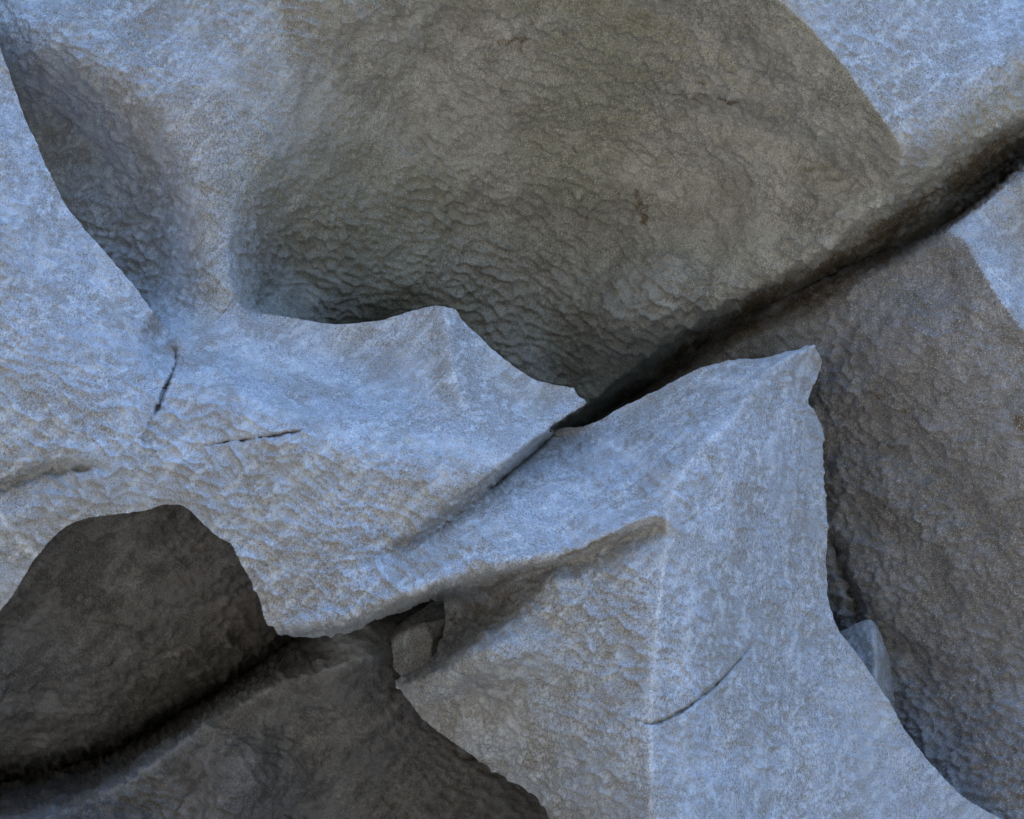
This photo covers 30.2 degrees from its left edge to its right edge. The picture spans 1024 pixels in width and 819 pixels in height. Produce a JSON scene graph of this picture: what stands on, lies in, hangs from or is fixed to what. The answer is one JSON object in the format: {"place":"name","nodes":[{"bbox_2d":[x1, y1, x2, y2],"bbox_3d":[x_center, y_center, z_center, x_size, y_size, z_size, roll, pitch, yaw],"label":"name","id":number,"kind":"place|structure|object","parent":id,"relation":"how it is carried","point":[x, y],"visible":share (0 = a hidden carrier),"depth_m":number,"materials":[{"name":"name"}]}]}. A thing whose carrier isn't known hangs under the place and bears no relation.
{"place":"outdoors","nodes":[
{"label":"outdoors","id":0,"kind":"place"},
{"label":"ground","id":1,"kind":"structure","parent":0,"visible":0},
{"bbox_2d":[0,599,548,818],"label":"sunken rock","id":2,"kind":"object","parent":1,"relation":"on","point":[336,726],"visible":0.48,"depth_m":3.98,"materials":[{"name":"stone"}]},
{"bbox_2d":[0,504,295,780],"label":"cave rock","id":3,"kind":"object","parent":2,"relation":"on","point":[119,630],"visible":0.49,"depth_m":3.97,"materials":[{"name":"stone"}]},
{"bbox_2d":[391,601,445,675],"bbox_3d":[-0.173,0.508,4.158,0.203,0.220,0.404,14,-4,0],"label":"wedged block","id":4,"kind":"object","parent":2,"relation":"on","point":[416,637],"depth_m":3.99,"materials":[{"name":"stone"}]},
{"bbox_2d":[0,49,1000,818],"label":"wave rock","id":5,"kind":"object","parent":2,"relation":"on","point":[640,621],"visible":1,"depth_m":3.64,"materials":[{"name":"stone"}]},
{"bbox_2d":[585,163,1023,818],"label":"shaded rock","id":6,"kind":"object","parent":1,"relation":"on","point":[917,399],"visible":0.46,"depth_m":4.02,"materials":[{"name":"stone"}]},
{"bbox_2d":[0,0,1023,430],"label":"hollowed rock","id":7,"kind":"object","parent":6,"relation":"on","point":[600,206],"visible":0.77,"depth_m":4.14,"materials":[{"name":"stone"}]},
{"bbox_2d":[840,619,894,708],"bbox_3d":[0.750,0.619,4.101,0.232,0.331,0.567,13,-4,12],"label":"wedge stone","id":8,"kind":"object","parent":6,"relation":"attached to","point":[864,638],"visible":0.2,"depth_m":4.04,"materials":[{"name":"stone"}]}
]}

